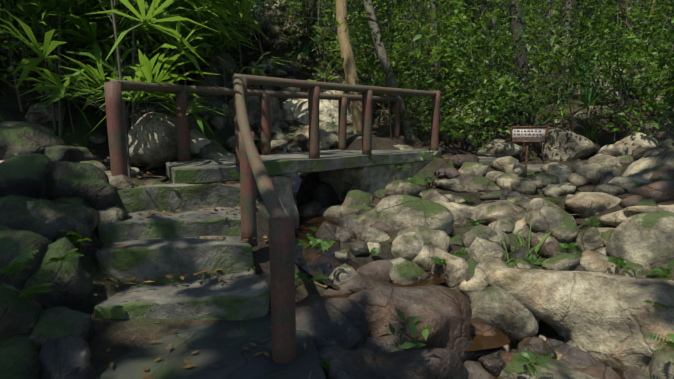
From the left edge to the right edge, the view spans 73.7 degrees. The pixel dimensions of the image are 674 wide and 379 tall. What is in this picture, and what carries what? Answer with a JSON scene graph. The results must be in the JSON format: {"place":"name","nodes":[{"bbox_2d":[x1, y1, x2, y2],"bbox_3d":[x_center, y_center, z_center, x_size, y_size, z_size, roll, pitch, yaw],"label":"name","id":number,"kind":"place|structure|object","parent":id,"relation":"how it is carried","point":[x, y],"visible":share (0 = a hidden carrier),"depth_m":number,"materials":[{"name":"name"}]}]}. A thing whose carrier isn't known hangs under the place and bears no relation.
{"place":"outdoors","nodes":[
{"label":"outdoors","id":0,"kind":"place"},
{"bbox_2d":[96,314,325,378],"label":"stone step","id":1,"kind":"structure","parent":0,"point":[221,344],"depth_m":2.89,"materials":[{"name":"stone"}]},
{"bbox_2d":[243,1,361,294],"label":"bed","id":2,"kind":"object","parent":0,"point":[311,260],"depth_m":5.74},
{"bbox_2d":[470,318,496,335],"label":"rock","id":3,"kind":"object","parent":2,"relation":"in","point":[480,327],"visible":0.33,"depth_m":3.95,"materials":[{"name":"stone"}]},
{"bbox_2d":[0,0,673,369],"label":"terrain","id":4,"kind":"structure","parent":0,"point":[115,336],"depth_m":7.05,"materials":[{"name":"soil"}]},
{"bbox_2d":[0,332,41,378],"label":"boulder","id":5,"kind":"object","parent":4,"relation":"on","point":[19,356],"visible":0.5,"depth_m":2.56,"materials":[{"name":"stone"}]},
{"bbox_2d":[0,287,43,338],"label":"boulder","id":6,"kind":"object","parent":4,"relation":"on","point":[18,315],"visible":0.48,"depth_m":2.69,"materials":[{"name":"grey stone"}]},
{"bbox_2d":[0,121,49,130],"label":"boulder","id":7,"kind":"object","parent":4,"relation":"on","point":[11,123],"visible":0.1,"depth_m":5.15,"materials":[{"name":"grey stone"}]},
{"bbox_2d":[0,154,52,199],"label":"boulder","id":8,"kind":"object","parent":4,"relation":"on","point":[25,175],"visible":0.69,"depth_m":3.71,"materials":[{"name":"stone"}]},
{"bbox_2d":[0,224,52,290],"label":"boulder","id":9,"kind":"object","parent":4,"relation":"on","point":[14,243],"visible":0.44,"depth_m":3.12,"materials":[{"name":"grey stone"}]},
{"bbox_2d":[0,196,58,232],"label":"boulder","id":10,"kind":"object","parent":4,"relation":"on","point":[15,212],"visible":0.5,"depth_m":3.49,"materials":[{"name":"grey stone"}]},
{"bbox_2d":[0,124,66,159],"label":"boulder","id":11,"kind":"object","parent":4,"relation":"on","point":[26,139],"visible":0.52,"depth_m":4.50,"materials":[{"name":"grey stone"}]},
{"bbox_2d":[20,237,92,309],"bbox_3d":[-2.084,0.687,3.307,0.486,0.633,0.380,0,9,2],"label":"boulder","id":12,"kind":"object","parent":4,"relation":"on","point":[71,286],"visible":0.56,"depth_m":3.21,"materials":[{"name":"stone"}]},
{"bbox_2d":[29,307,95,347],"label":"boulder","id":13,"kind":"object","parent":4,"relation":"on","point":[52,323],"visible":0.67,"depth_m":2.78,"materials":[{"name":"grey stone"}]},
{"bbox_2d":[38,203,94,254],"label":"boulder","id":14,"kind":"object","parent":4,"relation":"on","point":[79,218],"visible":0.48,"depth_m":3.63,"materials":[{"name":"grey stone"}]},
{"bbox_2d":[39,335,97,378],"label":"boulder","id":15,"kind":"object","parent":4,"relation":"on","point":[66,357],"visible":0.92,"depth_m":2.59,"materials":[{"name":"grey stone"}]},
{"bbox_2d":[44,145,96,161],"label":"boulder","id":16,"kind":"object","parent":4,"relation":"on","point":[66,153],"visible":0.29,"depth_m":4.57,"materials":[{"name":"grey stone"}]},
{"bbox_2d":[50,196,98,230],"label":"boulder","id":17,"kind":"object","parent":4,"relation":"on","point":[70,200],"visible":0.25,"depth_m":3.94,"materials":[{"name":"grey stone"}]},
{"bbox_2d":[45,161,116,210],"bbox_3d":[-2.519,0.029,4.153,0.893,0.608,0.533,-4,9,-23],"label":"boulder","id":18,"kind":"object","parent":4,"relation":"on","point":[89,183],"visible":0.33,"depth_m":4.05,"materials":[{"name":"grey stone"}]},
{"bbox_2d":[78,160,108,171],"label":"rock","id":19,"kind":"object","parent":4,"relation":"on","point":[98,164],"visible":0.15,"depth_m":4.71,"materials":[{"name":"grey stone"}]},
{"bbox_2d":[98,205,128,223],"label":"rock","id":20,"kind":"object","parent":4,"relation":"on","point":[112,214],"visible":0.35,"depth_m":4.12,"materials":[{"name":"grey stone"}]},
{"bbox_2d":[105,171,133,190],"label":"rock","id":21,"kind":"object","parent":4,"relation":"on","point":[120,182],"visible":0.29,"depth_m":4.60,"materials":[{"name":"grey stone"}]},
{"bbox_2d":[97,207,240,242],"bbox_3d":[-1.599,0.473,4.531,1.357,0.537,0.671,-3,9,-17],"label":"stair step","id":22,"kind":"object","parent":4,"relation":"on","point":[158,224],"visible":0.44,"depth_m":4.25,"materials":[{"name":"stone"}]},
{"bbox_2d":[128,112,210,167],"bbox_3d":[-2.398,-0.686,6.273,1.092,0.772,0.776,-7,11,-38],"label":"boulder","id":23,"kind":"object","parent":4,"relation":"on","point":[152,137],"visible":0.67,"depth_m":5.96,"materials":[{"name":"stone"}]},
{"bbox_2d":[95,236,253,283],"bbox_3d":[-1.473,0.707,4.115,1.362,0.529,0.660,-2,9,-16],"label":"stair step","id":24,"kind":"object","parent":4,"relation":"on","point":[156,260],"visible":0.58,"depth_m":3.89,"materials":[{"name":"stone"}]},
{"bbox_2d":[115,183,239,212],"bbox_3d":[-1.516,0.210,4.741,1.581,0.547,0.572,-8,12,-43],"label":"stair step","id":25,"kind":"object","parent":4,"relation":"on","point":[169,197],"visible":0.44,"depth_m":4.63,"materials":[{"name":"stone"}]},
{"bbox_2d":[94,266,269,320],"bbox_3d":[-1.298,1.024,3.706,1.414,0.544,0.768,-2,9,-16],"label":"stair step","id":26,"kind":"object","parent":4,"relation":"on","point":[212,298],"visible":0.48,"depth_m":3.46,"materials":[{"name":"stone"}]},
{"bbox_2d":[193,143,235,158],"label":"boulder","id":27,"kind":"object","parent":4,"relation":"on","point":[212,151],"visible":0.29,"depth_m":6.25,"materials":[{"name":"grey stone"}]},
{"bbox_2d":[187,52,248,120],"bbox_3d":[-2.749,-1.848,9.713,1.563,2.207,1.527,-6,11,-35],"label":"boulder","id":28,"kind":"object","parent":4,"relation":"on","point":[218,101],"visible":0.4,"depth_m":9.14,"materials":[{"name":"grey stone"}]},
{"bbox_2d":[222,103,230,115],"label":"boulder","id":29,"kind":"object","parent":4,"relation":"on","point":[225,106],"visible":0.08,"depth_m":9.18,"materials":[{"name":"stone"}]},
{"bbox_2d":[169,174,298,227],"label":"abutment wall","id":30,"kind":"structure","parent":4,"relation":"on","point":[282,184],"depth_m":5.80,"materials":[{"name":"grey stone"}]},
{"bbox_2d":[165,148,440,183],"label":"bridge deck","id":31,"kind":"structure","parent":30,"relation":"on","point":[200,171],"depth_m":5.97,"materials":[{"name":"stone"}]},
{"bbox_2d":[221,10,269,36],"bbox_3d":[-2.832,-4.863,13.541,1.425,1.015,1.293,4,9,23],"label":"shrub","id":32,"kind":"object","parent":4,"relation":"on","point":[263,22],"visible":0.21,"depth_m":13.15,"materials":[{"name":"green plant"}]},
{"bbox_2d":[227,89,283,124],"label":"boulder","id":33,"kind":"object","parent":4,"relation":"on","point":[253,107],"visible":0.23,"depth_m":9.27,"materials":[{"name":"grey stone"}]},
{"bbox_2d":[258,123,281,133],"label":"rock","id":34,"kind":"object","parent":4,"relation":"on","point":[275,129],"visible":0.21,"depth_m":9.07,"materials":[{"name":"stone"}]},
{"bbox_2d":[104,78,440,363],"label":"railing posts","id":35,"kind":"object","parent":4,"relation":"on","point":[282,264],"visible":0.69,"depth_m":4.54,"materials":[{"name":"brown wood"}]},
{"bbox_2d":[109,74,436,218],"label":"railing rails","id":36,"kind":"object","parent":35,"relation":"attached to","point":[270,198],"visible":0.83,"depth_m":5.40,"materials":[{"name":"brown wood"}]},
{"bbox_2d":[297,201,321,215],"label":"rock","id":37,"kind":"object","parent":4,"relation":"on","point":[310,208],"visible":0.31,"depth_m":6.34,"materials":[{"name":"grey stone"}]},
{"bbox_2d":[283,90,351,125],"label":"boulder","id":38,"kind":"object","parent":4,"relation":"on","point":[328,110],"visible":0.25,"depth_m":9.92,"materials":[{"name":"grey stone"}]},
{"bbox_2d":[307,182,339,208],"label":"boulder","id":39,"kind":"object","parent":4,"relation":"on","point":[324,194],"visible":0.58,"depth_m":7.13,"materials":[{"name":"black stone"}]},
{"bbox_2d":[316,221,344,242],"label":"rock","id":40,"kind":"object","parent":4,"relation":"on","point":[327,230],"visible":0.21,"depth_m":5.32,"materials":[{"name":"grey stone"}]},
{"bbox_2d":[295,295,368,349],"bbox_3d":[-0.102,1.067,3.393,0.689,0.495,0.556,0,9,2],"label":"boulder","id":41,"kind":"object","parent":4,"relation":"on","point":[324,322],"visible":0.6,"depth_m":3.31,"materials":[{"name":"grey stone"}]},
{"bbox_2d":[0,0,669,268],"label":"palm plants","id":42,"kind":"object","parent":4,"relation":"on","point":[150,20],"visible":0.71,"depth_m":6.18,"materials":[{"name":"green plant"}]},
{"bbox_2d":[0,148,673,376],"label":"fern foliage","id":43,"kind":"object","parent":4,"relation":"on","point":[10,268],"visible":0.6,"depth_m":3.29,"materials":[{"name":"green plant"}]},
{"bbox_2d":[0,0,673,378],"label":"rocks","id":44,"kind":"object","parent":4,"relation":"on","point":[508,164],"visible":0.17,"depth_m":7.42,"materials":[{"name":"stone"}]},
{"bbox_2d":[615,260,646,277],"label":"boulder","id":45,"kind":"object","parent":44,"relation":"on","point":[632,272],"visible":0.56,"depth_m":4.46,"materials":[{"name":"stone"}]},
{"bbox_2d":[323,294,350,297],"bbox_3d":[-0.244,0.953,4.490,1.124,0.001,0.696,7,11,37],"label":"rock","id":46,"kind":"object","parent":4,"relation":"on","point":[337,296],"depth_m":4.19,"materials":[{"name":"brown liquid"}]},
{"bbox_2d":[1,0,673,177],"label":"tree","id":47,"kind":"object","parent":4,"relation":"on","point":[385,64],"depth_m":8.94,"materials":[{"name":"green plant"}]},
{"bbox_2d":[0,0,673,144],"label":"foliage","id":48,"kind":"object","parent":47,"relation":"attached to","point":[548,83],"visible":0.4,"depth_m":8.83,"materials":[{"name":"green plant"}]},
{"bbox_2d":[5,21,672,378],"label":"leaf litter","id":49,"kind":"object","parent":4,"relation":"on","point":[185,360],"visible":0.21,"depth_m":3.92,"materials":[{"name":"brown plant"}]},
{"bbox_2d":[318,205,373,219],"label":"rock","id":50,"kind":"object","parent":4,"relation":"on","point":[341,212],"visible":0.31,"depth_m":6.27,"materials":[{"name":"grey stone"}]},
{"bbox_2d":[324,272,391,294],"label":"boulder","id":51,"kind":"object","parent":4,"relation":"on","point":[358,282],"visible":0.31,"depth_m":4.26,"materials":[{"name":"grey stone"}]},
{"bbox_2d":[317,345,400,378],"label":"boulder","id":52,"kind":"object","parent":4,"relation":"on","point":[358,363],"visible":0.81,"depth_m":2.88,"materials":[{"name":"grey stone"}]},
{"bbox_2d":[132,87,611,378],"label":"dead branches","id":53,"kind":"object","parent":4,"relation":"on","point":[149,167],"visible":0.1,"depth_m":6.35,"materials":[{"name":"brown wood"}]},
{"bbox_2d":[318,161,429,200],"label":"abutment wall","id":54,"kind":"structure","parent":4,"relation":"on","point":[367,179],"depth_m":7.22,"materials":[{"name":"stone"}]},
{"bbox_2d":[98,0,657,133],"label":"tan tree trunks","id":55,"kind":"object","parent":4,"relation":"on","point":[348,61],"visible":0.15,"depth_m":8.87,"materials":[{"name":"brown plant"}]},
{"bbox_2d":[353,273,446,291],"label":"stream pool","id":56,"kind":"structure","parent":4,"relation":"on","point":[435,280],"depth_m":4.46,"materials":[{"name":"brown liquid"}]},
{"bbox_2d":[352,195,453,234],"bbox_3d":[0.846,0.488,5.709,1.284,0.898,0.778,4,9,23],"label":"boulder","id":57,"kind":"object","parent":4,"relation":"on","point":[399,212],"visible":0.52,"depth_m":5.33,"materials":[{"name":"grey stone"}]},
{"bbox_2d":[348,285,475,362],"bbox_3d":[0.600,1.157,3.760,1.153,0.707,0.777,0,9,2],"label":"boulder","id":58,"kind":"object","parent":4,"relation":"on","point":[446,312],"visible":0.52,"depth_m":3.55,"materials":[{"name":"brown stone"}]},
{"bbox_2d":[377,348,468,378],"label":"boulder","id":59,"kind":"object","parent":4,"relation":"on","point":[436,363],"visible":0.77,"depth_m":2.97,"materials":[{"name":"grey stone"}]},
{"bbox_2d":[397,226,450,271],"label":"boulder","id":60,"kind":"object","parent":4,"relation":"on","point":[432,239],"visible":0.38,"depth_m":4.96,"materials":[{"name":"stone"}]},
{"bbox_2d":[431,247,468,293],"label":"boulder","id":61,"kind":"object","parent":4,"relation":"on","point":[453,272],"visible":0.44,"depth_m":4.58,"materials":[{"name":"stone"}]},
{"bbox_2d":[442,194,465,203],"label":"boulder","id":62,"kind":"object","parent":4,"relation":"on","point":[456,199],"visible":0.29,"depth_m":6.41,"materials":[{"name":"grey stone"}]},
{"bbox_2d":[433,201,476,227],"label":"boulder","id":63,"kind":"object","parent":4,"relation":"on","point":[461,213],"visible":0.29,"depth_m":5.88,"materials":[{"name":"stone"}]},
{"bbox_2d":[448,234,463,246],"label":"boulder","id":64,"kind":"object","parent":4,"relation":"on","point":[456,239],"visible":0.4,"depth_m":5.32,"materials":[{"name":"green stone"}]},
{"bbox_2d":[434,175,499,192],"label":"boulder","id":65,"kind":"object","parent":4,"relation":"on","point":[479,183],"visible":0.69,"depth_m":6.89,"materials":[{"name":"grey stone"}]},
{"bbox_2d":[454,105,486,128],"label":"boulder","id":66,"kind":"object","parent":4,"relation":"on","point":[471,125],"visible":0.15,"depth_m":9.53,"materials":[{"name":"stone"}]},
{"bbox_2d":[462,224,503,250],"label":"boulder","id":67,"kind":"object","parent":4,"relation":"on","point":[481,231],"visible":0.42,"depth_m":5.12,"materials":[{"name":"grey stone"}]},
{"bbox_2d":[459,258,508,302],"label":"boulder","id":68,"kind":"object","parent":4,"relation":"on","point":[473,286],"visible":0.35,"depth_m":4.54,"materials":[{"name":"stone"}]},
{"bbox_2d":[464,328,509,350],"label":"stream water","id":69,"kind":"structure","parent":4,"relation":"on","point":[499,339],"depth_m":3.79,"materials":[{"name":"brown liquid"}]},
{"bbox_2d":[480,191,500,201],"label":"boulder","id":70,"kind":"object","parent":4,"relation":"on","point":[492,196],"visible":0.56,"depth_m":6.42,"materials":[{"name":"grey stone"}]},
{"bbox_2d":[471,200,525,225],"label":"boulder","id":71,"kind":"object","parent":4,"relation":"on","point":[491,212],"visible":0.54,"depth_m":5.82,"materials":[{"name":"stone"}]},
{"bbox_2d":[474,138,522,157],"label":"boulder","id":72,"kind":"object","parent":4,"relation":"on","point":[499,148],"visible":0.81,"depth_m":8.33,"materials":[{"name":"grey stone"}]},
{"bbox_2d":[470,284,540,347],"bbox_3d":[1.606,1.170,4.256,0.749,0.675,0.525,0,9,2],"label":"boulder","id":73,"kind":"object","parent":4,"relation":"on","point":[512,318],"visible":0.56,"depth_m":4.03,"materials":[{"name":"grey stone"}]},
{"bbox_2d":[506,259,534,268],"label":"rock","id":74,"kind":"object","parent":4,"relation":"on","point":[521,263],"visible":0.29,"depth_m":4.76,"materials":[{"name":"grey stone"}]},
{"bbox_2d":[510,126,547,176],"bbox_3d":[3.004,-0.213,7.157,0.542,1.576,0.058,2,9,10],"label":"sign","id":75,"kind":"object","parent":4,"relation":"on","point":[526,155],"visible":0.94,"depth_m":7.06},
{"bbox_2d":[512,128,545,140],"bbox_3d":[3.002,-0.866,7.045,0.500,0.210,0.008,1,9,10],"label":"sign panel","id":76,"kind":"object","parent":75,"relation":"attached to","point":[542,136],"visible":0.71,"depth_m":7.04,"materials":[{"name":"white metal"}]},
{"bbox_2d":[514,130,541,137],"bbox_3d":[2.987,-0.870,7.039,0.413,0.122,0.004,2,9,10],"label":"sign lettering","id":77,"kind":"object","parent":76,"relation":"on","point":[526,134],"visible":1,"depth_m":7.04},
{"bbox_2d":[522,164,543,170],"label":"path slab","id":78,"kind":"structure","parent":4,"relation":"on","point":[534,167],"depth_m":7.99,"materials":[{"name":"stone"}]},
{"bbox_2d":[516,337,556,358],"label":"boulder","id":79,"kind":"object","parent":4,"relation":"on","point":[536,345],"visible":0.65,"depth_m":3.81,"materials":[{"name":"stone"}]},
{"bbox_2d":[408,38,669,136],"bbox_3d":[5.611,-3.132,12.658,10.365,3.540,7.467,-6,11,-36],"label":"shrub","id":80,"kind":"object","parent":4,"relation":"on","point":[585,99],"visible":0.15,"depth_m":9.65,"materials":[{"name":"green plant"}]},
{"bbox_2d":[511,198,577,245],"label":"boulder","id":81,"kind":"object","parent":4,"relation":"on","point":[543,215],"visible":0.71,"depth_m":5.32,"materials":[{"name":"grey stone"}]},
{"bbox_2d":[498,352,599,378],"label":"boulder","id":82,"kind":"object","parent":4,"relation":"on","point":[558,369],"visible":0.56,"depth_m":3.48,"materials":[{"name":"grey stone"}]},
{"bbox_2d":[541,252,579,270],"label":"rock","id":83,"kind":"object","parent":4,"relation":"on","point":[562,261],"visible":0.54,"depth_m":4.67,"materials":[{"name":"grey stone"}]},
{"bbox_2d":[533,127,600,160],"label":"boulder","id":84,"kind":"object","parent":4,"relation":"on","point":[562,145],"visible":0.73,"depth_m":8.26,"materials":[{"name":"stone"}]},
{"bbox_2d":[484,268,673,371],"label":"boulder","id":85,"kind":"object","parent":4,"relation":"on","point":[608,319],"visible":0.94,"depth_m":3.80,"materials":[{"name":"stone"}]},
{"bbox_2d":[576,227,604,253],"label":"rock","id":86,"kind":"object","parent":4,"relation":"on","point":[590,239],"visible":0.73,"depth_m":5.02,"materials":[{"name":"grey stone"}]},
{"bbox_2d":[559,163,621,182],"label":"boulder","id":87,"kind":"object","parent":4,"relation":"on","point":[587,171],"visible":0.33,"depth_m":6.58,"materials":[{"name":"grey stone"}]},
{"bbox_2d":[564,192,620,217],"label":"boulder","id":88,"kind":"object","parent":4,"relation":"on","point":[589,204],"visible":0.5,"depth_m":5.62,"materials":[{"name":"stone"}]},
{"bbox_2d":[568,365,620,378],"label":"rock","id":89,"kind":"object","parent":4,"relation":"on","point":[600,372],"visible":0.6,"depth_m":3.43,"materials":[{"name":"stone"}]},
{"bbox_2d":[574,104,616,119],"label":"boulder","id":90,"kind":"object","parent":4,"relation":"on","point":[586,115],"visible":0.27,"depth_m":9.10,"materials":[{"name":"grey stone"}]},
{"bbox_2d":[580,250,615,273],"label":"rock","id":91,"kind":"object","parent":4,"relation":"on","point":[592,261],"visible":0.75,"depth_m":4.65,"materials":[{"name":"stone"}]},
{"bbox_2d":[584,79,626,98],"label":"boulder","id":92,"kind":"object","parent":4,"relation":"on","point":[614,91],"visible":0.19,"depth_m":9.78,"materials":[{"name":"stone"}]},
{"bbox_2d":[601,232,611,246],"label":"boulder","id":93,"kind":"object","parent":4,"relation":"on","point":[605,236],"visible":0.04,"depth_m":4.97,"materials":[{"name":"green stone"}]},
{"bbox_2d":[596,60,626,76],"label":"boulder","id":94,"kind":"object","parent":4,"relation":"on","point":[611,71],"visible":0.06,"depth_m":11.04,"materials":[{"name":"grey stone"}]},
{"bbox_2d":[598,133,657,156],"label":"boulder","id":95,"kind":"object","parent":4,"relation":"on","point":[628,144],"visible":0.4,"depth_m":7.59,"materials":[{"name":"stone"}]},
{"bbox_2d":[598,205,673,226],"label":"boulder","id":96,"kind":"object","parent":4,"relation":"on","point":[617,218],"visible":0.5,"depth_m":5.17,"materials":[{"name":"stone"}]},
{"bbox_2d":[606,211,673,277],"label":"boulder","id":97,"kind":"object","parent":4,"relation":"on","point":[646,240],"visible":0.77,"depth_m":4.61,"materials":[{"name":"grey stone"}]},
{"bbox_2d":[622,147,673,182],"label":"boulder","id":98,"kind":"object","parent":4,"relation":"on","point":[644,170],"visible":0.44,"depth_m":6.05,"materials":[{"name":"grey stone"}]},
{"bbox_2d":[636,117,673,137],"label":"boulder","id":99,"kind":"object","parent":4,"relation":"on","point":[647,129],"visible":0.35,"depth_m":8.07,"materials":[{"name":"grey stone"}]},
{"bbox_2d":[641,92,673,117],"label":"boulder","id":100,"kind":"object","parent":4,"relation":"on","point":[657,98],"visible":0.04,"depth_m":9.47,"materials":[{"name":"stone"}]},
{"bbox_2d":[642,351,673,378],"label":"rock","id":101,"kind":"object","parent":4,"relation":"on","point":[661,365],"visible":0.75,"depth_m":3.41,"materials":[{"name":"grey stone"}]},
{"bbox_2d":[656,267,673,280],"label":"boulder","id":102,"kind":"object","parent":4,"relation":"on","point":[671,270],"visible":0.21,"depth_m":4.23,"materials":[{"name":"green stone"}]},
{"bbox_2d":[393,145,412,149],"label":"boulder","id":103,"kind":"object","parent":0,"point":[404,147],"visible":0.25,"depth_m":8.14,"materials":[{"name":"beige stone"}]},
{"bbox_2d":[494,370,625,378],"bbox_3d":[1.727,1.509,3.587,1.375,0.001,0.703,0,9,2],"label":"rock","id":104,"kind":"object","parent":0,"point":[620,373],"depth_m":3.64,"materials":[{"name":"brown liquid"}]},
{"bbox_2d":[474,346,514,376],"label":"boulder","id":105,"kind":"object","parent":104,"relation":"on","point":[495,361],"visible":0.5,"depth_m":3.63,"materials":[{"name":"stone"}]},
{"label":"block","id":106,"kind":"object","parent":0,"visible":0},
{"bbox_2d":[445,156,497,168],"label":"rock","id":107,"kind":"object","parent":106,"relation":"on","point":[485,160],"depth_m":7.84,"materials":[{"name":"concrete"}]}
]}

